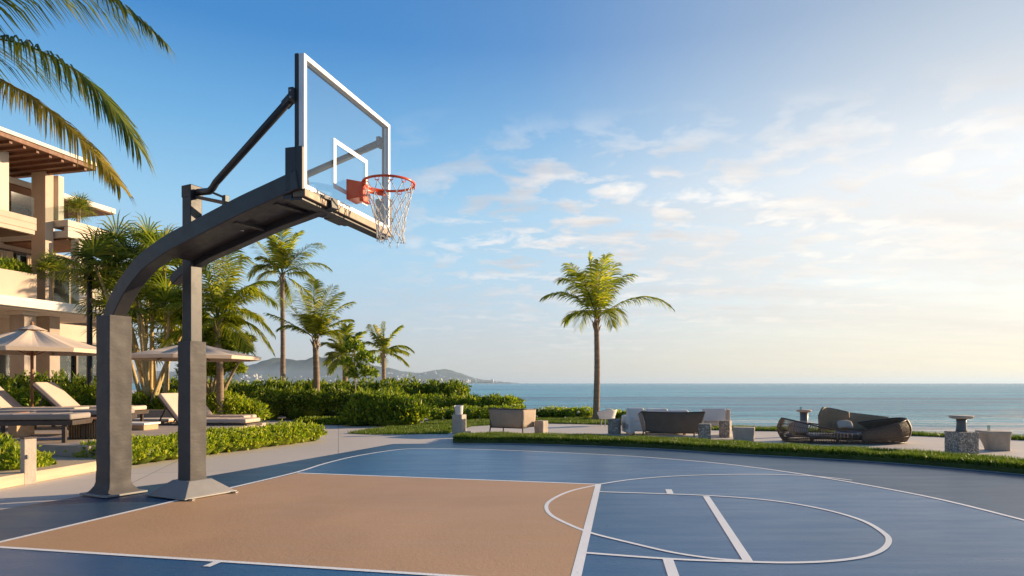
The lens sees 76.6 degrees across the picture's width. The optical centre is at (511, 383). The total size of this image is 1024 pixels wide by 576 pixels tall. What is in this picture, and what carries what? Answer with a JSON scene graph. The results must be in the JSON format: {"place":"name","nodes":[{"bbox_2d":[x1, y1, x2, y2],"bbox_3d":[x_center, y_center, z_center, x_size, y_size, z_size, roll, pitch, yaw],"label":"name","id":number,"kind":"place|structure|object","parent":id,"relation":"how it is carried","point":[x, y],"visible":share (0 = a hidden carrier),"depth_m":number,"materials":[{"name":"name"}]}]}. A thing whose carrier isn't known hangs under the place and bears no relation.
{"place":"outdoors","nodes":[
{"label":"outdoors","id":0,"kind":"place"},
{"bbox_2d":[0,126,115,382],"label":"hotel building","id":1,"kind":"structure","parent":0,"point":[32,216],"depth_m":25.41,"materials":[{"name":"paint"}]},
{"bbox_2d":[0,258,8,268],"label":"balcony plant","id":2,"kind":"object","parent":1,"relation":"on","point":[3,263],"visible":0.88,"depth_m":22.91,"materials":[{"name":"green plant"}]},
{"bbox_2d":[0,248,30,263],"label":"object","id":3,"kind":"structure","parent":1,"relation":"in","point":[22,257],"depth_m":27.16,"materials":[{"name":"black glass"}]},
{"bbox_2d":[1,256,34,273],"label":"balcony plant","id":4,"kind":"object","parent":1,"relation":"on","point":[17,265],"visible":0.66,"depth_m":23.48,"materials":[{"name":"green plant"}]},
{"bbox_2d":[9,202,30,216],"bbox_3d":[-21.677,-6.805,26.202,0.095,1.750,4.680,0,0,14],"label":"glass railing","id":5,"kind":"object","parent":1,"relation":"in","point":[13,207],"depth_m":27.97,"materials":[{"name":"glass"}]},
{"bbox_2d":[0,342,95,382],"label":"window","id":6,"kind":"structure","parent":1,"relation":"in","point":[76,364],"depth_m":29.41,"materials":[{"name":"black glass"}]},
{"bbox_2d":[29,248,77,300],"bbox_3d":[-17.224,-4.059,24.296,1.720,1.984,1.776,0,0,43],"label":"balcony plant","id":7,"kind":"object","parent":1,"relation":"on","point":[45,266],"visible":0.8,"depth_m":24.18,"materials":[{"name":"green plant"}]},
{"bbox_2d":[61,192,98,222],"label":"balcony plant","id":8,"kind":"object","parent":1,"relation":"on","point":[77,203],"visible":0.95,"depth_m":26.61,"materials":[{"name":"green plant"}]},
{"bbox_2d":[0,0,176,203],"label":"palm tree","id":9,"kind":"object","parent":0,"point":[105,169],"visible":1,"depth_m":6.62,"materials":[{"name":"green plant"}]},
{"bbox_2d":[135,357,510,382],"bbox_3d":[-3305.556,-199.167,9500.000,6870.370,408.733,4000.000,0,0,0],"label":"hills","id":10,"kind":"structure","parent":0,"point":[297,369],"depth_m":8377.53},
{"bbox_2d":[132,371,501,382],"bbox_3d":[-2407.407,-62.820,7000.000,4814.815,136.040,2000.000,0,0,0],"label":"distant coastal town","id":11,"kind":"object","parent":10,"relation":"on","point":[250,374],"visible":0.23,"depth_m":6535.61},
{"bbox_2d":[0,390,1023,509],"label":"paved ground","id":12,"kind":"structure","parent":0,"point":[337,439],"depth_m":11.55,"materials":[{"name":"concrete"}]},
{"bbox_2d":[0,432,57,470],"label":"corner shrub","id":13,"kind":"object","parent":12,"relation":"on","point":[10,454],"visible":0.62,"depth_m":8.11,"materials":[{"name":"green plant"}]},
{"bbox_2d":[0,321,95,406],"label":"parasol","id":14,"kind":"object","parent":12,"relation":"on","point":[31,340],"visible":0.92,"depth_m":13.30,"materials":[{"name":"beige fabric"}]},
{"bbox_2d":[0,368,96,390],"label":"hedge","id":15,"kind":"object","parent":12,"relation":"on","point":[18,381],"visible":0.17,"depth_m":21.37,"materials":[{"name":"green plant"}]},
{"bbox_2d":[2,378,96,406],"bbox_3d":[-13.358,0.569,17.786,4.607,1.416,1.857,0,0,-25],"label":"hedge","id":16,"kind":"object","parent":12,"relation":"on","point":[79,395],"visible":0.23,"depth_m":17.74,"materials":[{"name":"green plant"}]},
{"bbox_2d":[83,257,94,386],"bbox_3d":[-12.320,-1.260,18.900,0.340,4.920,0.340,0,0,0],"label":"lamp post","id":17,"kind":"object","parent":12,"relation":"on","point":[89,335],"visible":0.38,"depth_m":18.84,"materials":[{"name":"black metal"}]},
{"bbox_2d":[31,209,219,403],"bbox_3d":[-10.983,-1.879,18.911,5.555,6.224,4.531,0,0,0],"label":"fan palm clump","id":18,"kind":"object","parent":12,"relation":"on","point":[112,251],"visible":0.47,"depth_m":18.44,"materials":[{"name":"green plant"}]},
{"bbox_2d":[0,423,265,488],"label":"paved terrace","id":19,"kind":"structure","parent":12,"relation":"on","point":[48,438],"depth_m":9.30,"materials":[{"name":"stone"}]},
{"bbox_2d":[8,412,34,437],"bbox_3d":[-8.287,0.693,10.950,0.160,0.415,0.520,0,0,-8],"label":"box","id":20,"kind":"object","parent":19,"relation":"on","point":[20,431],"visible":0.39,"depth_m":10.81,"materials":[{"name":"brown wood"}]},
{"bbox_2d":[20,436,36,484],"bbox_3d":[-5.745,0.920,7.708,0.127,0.560,0.140,0,0,28],"label":"bollard","id":21,"kind":"object","parent":19,"relation":"on","point":[28,457],"visible":0.96,"depth_m":7.67,"materials":[{"name":"concrete"}]},
{"bbox_2d":[0,387,89,409],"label":"sun lounger","id":22,"kind":"object","parent":19,"relation":"on","point":[8,401],"visible":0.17,"depth_m":12.56,"materials":[{"name":"beige fabric"}]},
{"bbox_2d":[0,412,93,442],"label":"sun lounger","id":23,"kind":"object","parent":19,"relation":"on","point":[64,419],"visible":1,"depth_m":9.76,"materials":[{"name":"beige fabric"}]},
{"bbox_2d":[0,409,136,435],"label":"sun lounger","id":24,"kind":"object","parent":19,"relation":"on","point":[93,412],"visible":0.12,"depth_m":11.16,"materials":[{"name":"wood"}]},
{"bbox_2d":[68,417,96,438],"bbox_3d":[-6.856,0.736,10.700,0.660,0.328,0.540,0,0,-6],"label":"woven box","id":25,"kind":"object","parent":19,"relation":"on","point":[74,431],"visible":0.27,"depth_m":10.44,"materials":[{"name":"wicker"}]},
{"bbox_2d":[32,382,148,428],"bbox_3d":[-8.617,0.439,13.226,2.005,0.921,0.685,0,0,-6],"label":"sun lounger","id":26,"kind":"object","parent":19,"relation":"on","point":[54,394],"visible":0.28,"depth_m":13.07,"materials":[{"name":"cream cushion fabric"},{"name":"wood"}]},
{"bbox_2d":[91,388,176,409],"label":"hedge","id":27,"kind":"object","parent":12,"relation":"on","point":[139,397],"visible":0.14,"depth_m":18.03,"materials":[{"name":"green plant"}]},
{"bbox_2d":[132,421,160,429],"bbox_3d":[-7.342,0.981,12.600,0.750,0.443,0.500,0,0,5],"label":"table","id":28,"kind":"object","parent":12,"relation":"on","point":[144,425],"visible":0.49,"depth_m":12.43,"materials":[{"name":"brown wood"}]},
{"bbox_2d":[132,410,172,418],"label":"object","id":29,"kind":"structure","parent":12,"relation":"on","point":[155,414],"depth_m":16.36,"materials":[{"name":"beige stone"}]},
{"bbox_2d":[132,418,175,421],"bbox_3d":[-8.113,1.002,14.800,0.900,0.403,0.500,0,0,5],"label":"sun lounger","id":30,"kind":"object","parent":12,"relation":"on","point":[154,419],"visible":0.38,"depth_m":14.58,"materials":[{"name":"beige fabric"}]},
{"bbox_2d":[64,418,327,464],"bbox_3d":[-5.142,0.978,11.499,1.267,0.517,5.185,0,0,19],"label":"hedge","id":31,"kind":"object","parent":12,"relation":"on","point":[161,447],"visible":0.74,"depth_m":11.25,"materials":[{"name":"green plant"}]},
{"bbox_2d":[131,345,260,361],"bbox_3d":[-7.684,0.044,15.600,2.887,2.312,2.887,0,0,10],"label":"parasol","id":32,"kind":"object","parent":12,"relation":"on","point":[213,354],"visible":0.5,"depth_m":15.01,"materials":[{"name":"beige fabric"}]},
{"bbox_2d":[158,393,261,425],"bbox_3d":[-6.671,0.708,14.177,2.155,0.983,0.725,0,0,4],"label":"sun lounger","id":33,"kind":"object","parent":12,"relation":"on","point":[169,401],"visible":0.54,"depth_m":13.91,"materials":[{"name":"cream cushion fabric"},{"name":"wood"}]},
{"bbox_2d":[148,386,273,422],"bbox_3d":[-8.453,0.642,18.049,3.544,1.244,1.869,0,0,0],"label":"rounded shrub","id":34,"kind":"object","parent":12,"relation":"on","point":[238,404],"visible":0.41,"depth_m":17.80,"materials":[{"name":"green plant"}]},
{"bbox_2d":[170,308,257,393],"bbox_3d":[-8.288,-0.499,18.240,2.473,3.437,2.053,0,0,0],"label":"broadleaf tree","id":35,"kind":"object","parent":12,"relation":"on","point":[230,367],"visible":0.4,"depth_m":17.88,"materials":[{"name":"green plant"}]},
{"bbox_2d":[158,249,281,413],"bbox_3d":[-7.855,-1.404,17.724,3.082,5.308,3.039,0,0,-18],"label":"palm tree","id":36,"kind":"object","parent":12,"relation":"on","point":[220,301],"visible":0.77,"depth_m":17.42,"materials":[{"name":"green plant"}]},
{"bbox_2d":[206,406,260,419],"bbox_3d":[-7.084,0.708,15.586,1.898,0.983,0.685,0,0,4],"label":"sun lounger","id":37,"kind":"object","parent":12,"relation":"on","point":[209,413],"visible":0.12,"depth_m":15.52,"materials":[{"name":"beige fabric"}]},
{"bbox_2d":[244,228,332,380],"bbox_3d":[-9.981,-2.866,28.322,4.384,8.236,2.710,0,0,0],"label":"palm tree","id":38,"kind":"object","parent":12,"relation":"on","point":[283,257],"visible":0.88,"depth_m":27.92,"materials":[{"name":"green plant"}]},
{"bbox_2d":[262,279,356,390],"bbox_3d":[-6.830,-1.158,22.229,3.103,4.846,2.362,0,0,0],"label":"palm tree","id":39,"kind":"object","parent":12,"relation":"on","point":[314,322],"visible":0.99,"depth_m":21.90,"materials":[{"name":"green plant"}]},
{"bbox_2d":[159,373,471,415],"bbox_3d":[-7.438,0.444,24.734,12.002,1.749,2.582,0,0,-8],"label":"hedge","id":40,"kind":"object","parent":12,"relation":"on","point":[415,387],"visible":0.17,"depth_m":24.47,"materials":[{"name":"green plant"}]},
{"bbox_2d":[248,381,407,419],"bbox_3d":[-6.243,0.612,21.894,5.612,1.380,2.224,0,0,-7],"label":"hedge","id":41,"kind":"object","parent":12,"relation":"on","point":[293,402],"visible":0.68,"depth_m":21.14,"materials":[{"name":"green plant"}]},
{"bbox_2d":[293,415,373,424],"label":"ground cover","id":42,"kind":"object","parent":12,"relation":"on","point":[327,420],"visible":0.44,"depth_m":18.66,"materials":[{"name":"green plant"}]},
{"bbox_2d":[320,322,371,381],"bbox_3d":[-7.210,-0.695,27.912,2.310,3.904,2.052,0,0,0],"label":"palm tree","id":43,"kind":"object","parent":12,"relation":"on","point":[337,347],"visible":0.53,"depth_m":28.07,"materials":[{"name":"green plant"}]},
{"bbox_2d":[337,337,381,392],"bbox_3d":[-4.701,-0.141,19.984,1.353,2.684,0.906,0,0,17],"label":"sapling","id":44,"kind":"object","parent":12,"relation":"on","point":[354,372],"visible":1,"depth_m":19.85,"materials":[{"name":"green plant"}]},
{"bbox_2d":[363,321,414,381],"bbox_3d":[-6.531,-1.007,34.039,2.833,4.522,2.322,0,0,37],"label":"palm tree","id":45,"kind":"object","parent":12,"relation":"on","point":[382,343],"visible":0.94,"depth_m":33.93,"materials":[{"name":"green plant"}]},
{"bbox_2d":[348,416,558,434],"bbox_3d":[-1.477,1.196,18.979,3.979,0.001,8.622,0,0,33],"label":"lawn","id":46,"kind":"structure","parent":12,"relation":"on","point":[418,429],"depth_m":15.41,"materials":[{"name":"plant"}]},
{"bbox_2d":[337,386,435,425],"bbox_3d":[-3.570,0.651,18.428,2.810,1.233,1.536,0,0,6],"label":"flowering shrub","id":47,"kind":"object","parent":46,"relation":"on","point":[363,407],"visible":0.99,"depth_m":18.05,"materials":[{"name":"green plant"}]},
{"bbox_2d":[427,402,513,420],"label":"hedge","id":48,"kind":"object","parent":46,"relation":"on","point":[471,412],"visible":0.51,"depth_m":20.94,"materials":[{"name":"green plant"}]},
{"bbox_2d":[452,414,465,433],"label":"stone block","id":49,"kind":"structure","parent":12,"relation":"on","point":[458,423],"depth_m":15.45,"materials":[{"name":"stone"}]},
{"bbox_2d":[454,405,462,414],"bbox_3d":[-1.277,0.639,15.545,0.230,0.220,0.190,-6,2,-20],"label":"lantern","id":50,"kind":"object","parent":49,"relation":"on","point":[458,409],"visible":1,"depth_m":15.47,"materials":[{"name":"white glass"}]},
{"bbox_2d":[405,391,525,408],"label":"hedge","id":51,"kind":"object","parent":12,"relation":"on","point":[454,399],"visible":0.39,"depth_m":23.36,"materials":[{"name":"green plant"}]},
{"bbox_2d":[0,443,1023,540],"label":"court border","id":52,"kind":"object","parent":12,"relation":"on","point":[1001,493],"visible":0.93,"depth_m":8.15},
{"bbox_2d":[79,53,415,500],"bbox_3d":[-2.634,-0.859,6.941,3.577,4.099,1.739,0,0,24],"label":"basketball hoop","id":53,"kind":"object","parent":52,"relation":"on","point":[197,241],"visible":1,"depth_m":6.82,"materials":[{"name":"metal"}]},
{"bbox_2d":[0,449,1023,575],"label":"court","id":54,"kind":"object","parent":52,"relation":"on","point":[932,537],"visible":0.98,"depth_m":5.45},
{"bbox_2d":[0,473,594,575],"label":"key area","id":55,"kind":"object","parent":54,"relation":"on","point":[465,527],"visible":1,"depth_m":5.36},
{"bbox_2d":[0,448,1023,575],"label":"court lines","id":56,"kind":"object","parent":54,"relation":"on","point":[669,564],"visible":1,"depth_m":4.88,"materials":[{"name":"white paint"}]},
{"bbox_2d":[488,408,535,433],"bbox_3d":[0.015,0.894,15.403,0.892,0.618,0.827,0,0,24],"label":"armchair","id":57,"kind":"object","parent":12,"relation":"on","point":[503,418],"visible":0.98,"depth_m":15.06,"materials":[{"name":"beige fabric"}]},
{"bbox_2d":[535,420,547,433],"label":"stone block","id":58,"kind":"structure","parent":12,"relation":"on","point":[541,426],"depth_m":15.34,"materials":[{"name":"beige stone"}]},
{"bbox_2d":[536,405,592,417],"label":"hedge","id":59,"kind":"object","parent":12,"relation":"on","point":[560,412],"visible":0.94,"depth_m":22.03,"materials":[{"name":"green plant"}]},
{"bbox_2d":[597,409,616,425],"bbox_3d":[2.676,0.951,18.175,0.567,0.503,0.514,0,0,-20],"label":"tub chair","id":60,"kind":"object","parent":12,"relation":"on","point":[607,414],"visible":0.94,"depth_m":17.99,"materials":[{"name":"white fabric"}]},
{"bbox_2d":[608,418,620,433],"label":"stone block","id":61,"kind":"structure","parent":12,"relation":"on","point":[614,425],"depth_m":15.21,"materials":[{"name":"stone"}]},
{"bbox_2d":[621,408,687,434],"bbox_3d":[3.366,0.884,15.276,1.491,0.631,0.760,0,0,-4],"label":"white sofa","id":62,"kind":"object","parent":12,"relation":"on","point":[630,422],"visible":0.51,"depth_m":14.91,"materials":[{"name":"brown fabric"}]},
{"bbox_2d":[638,411,705,436],"bbox_3d":[3.474,0.900,14.187,1.355,0.606,0.886,0,0,6],"label":"sling sofa","id":63,"kind":"object","parent":12,"relation":"on","point":[674,422],"visible":0.95,"depth_m":13.84,"materials":[{"name":"grey fabric"}]},
{"bbox_2d":[699,423,710,439],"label":"stone block","id":64,"kind":"structure","parent":12,"relation":"on","point":[704,430],"depth_m":13.15,"materials":[{"name":"stone"}]},
{"bbox_2d":[702,408,729,425],"bbox_3d":[4.701,0.889,15.011,0.640,0.621,0.580,0,0,15],"label":"white armchair","id":65,"kind":"object","parent":12,"relation":"on","point":[713,417],"visible":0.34,"depth_m":14.76,"materials":[{"name":"fabric"}]},
{"bbox_2d":[719,420,731,437],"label":"stone block","id":66,"kind":"structure","parent":12,"relation":"on","point":[725,428],"depth_m":14.32,"materials":[{"name":"stone"}]},
{"bbox_2d":[733,426,754,441],"bbox_3d":[4.801,1.055,13.422,0.430,0.290,0.344,0,0,22],"label":"stone ottoman","id":67,"kind":"object","parent":12,"relation":"on","point":[744,433],"visible":0.85,"depth_m":13.28,"materials":[{"name":"grey stone"}]},
{"bbox_2d":[796,410,811,421],"bbox_3d":[6.575,0.900,14.590,0.320,0.600,0.320,0,0,0],"label":"pedestal table","id":68,"kind":"object","parent":12,"relation":"on","point":[803,415],"visible":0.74,"depth_m":14.51,"materials":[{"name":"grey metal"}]},
{"bbox_2d":[777,407,911,444],"bbox_3d":[6.741,0.851,13.203,2.552,0.697,1.182,0,0,5],"label":"wicker daybed","id":69,"kind":"object","parent":12,"relation":"on","point":[868,428],"visible":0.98,"depth_m":13.09,"materials":[{"name":"wicker"}]},
{"bbox_2d":[837,420,853,428],"bbox_3d":[6.879,0.851,13.391,0.296,0.179,0.145,0,0,5],"label":"throw cushion","id":70,"kind":"object","parent":69,"relation":"on","point":[844,424],"visible":1,"depth_m":13.35,"materials":[{"name":"white fabric"}]},
{"bbox_2d":[944,431,978,453],"bbox_3d":[7.712,1.015,11.122,0.372,0.370,0.372,0,0,-3],"label":"granite cube","id":71,"kind":"object","parent":12,"relation":"on","point":[967,442],"visible":0.9,"depth_m":10.95,"materials":[{"name":"grey stone"}]},
{"bbox_2d":[949,415,973,431],"bbox_3d":[7.712,0.693,11.121,0.360,0.270,0.360,0,0,0],"label":"pedestal table","id":72,"kind":"object","parent":71,"relation":"on","point":[961,422],"visible":1,"depth_m":11.06,"materials":[{"name":"grey stone"}]},
{"bbox_2d":[975,430,1011,450],"bbox_3d":[8.627,1.025,11.613,0.472,0.340,0.425,0,0,10],"label":"stone pot","id":73,"kind":"object","parent":12,"relation":"on","point":[996,440],"visible":0.98,"depth_m":11.46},
{"bbox_2d":[0,0,1023,382],"label":"sky","id":74,"kind":"structure","parent":0,"point":[815,191],"materials":[{"name":"blue"}]},
{"bbox_2d":[132,383,1023,435],"bbox_3d":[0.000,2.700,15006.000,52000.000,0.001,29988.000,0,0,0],"label":"sea","id":75,"kind":"structure","parent":0,"point":[929,407],"depth_m":107.34,"materials":[{"name":"liquid"}]},
{"bbox_2d":[535,416,620,423],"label":"lawn grass","id":76,"kind":"structure","parent":0,"point":[577,420],"depth_m":19.73,"materials":[{"name":"green plant"}]},
{"bbox_2d":[452,430,1023,473],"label":"edging grass","id":77,"kind":"structure","parent":0,"point":[1001,460],"depth_m":11.02,"materials":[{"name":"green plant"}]},
{"label":"lawn","id":78,"kind":"structure","parent":0,"visible":0},
{"bbox_2d":[539,251,674,419],"bbox_3d":[2.708,-1.484,21.009,4.061,5.479,3.532,0,0,-38],"label":"palm tree","id":79,"kind":"object","parent":78,"relation":"on","point":[595,295],"visible":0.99,"depth_m":20.50,"materials":[{"name":"green plant"}]},
{"bbox_2d":[607,408,644,418],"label":"hedge","id":80,"kind":"object","parent":78,"relation":"on","point":[619,414],"visible":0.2,"depth_m":20.84,"materials":[{"name":"green plant"}]},
{"label":"lawn","id":81,"kind":"structure","parent":0,"visible":0},
{"bbox_2d":[711,425,1023,439],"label":"verge grass","id":82,"kind":"structure","parent":81,"relation":"on","point":[914,433],"depth_m":15.58,"materials":[{"name":"green plant"}]}
]}

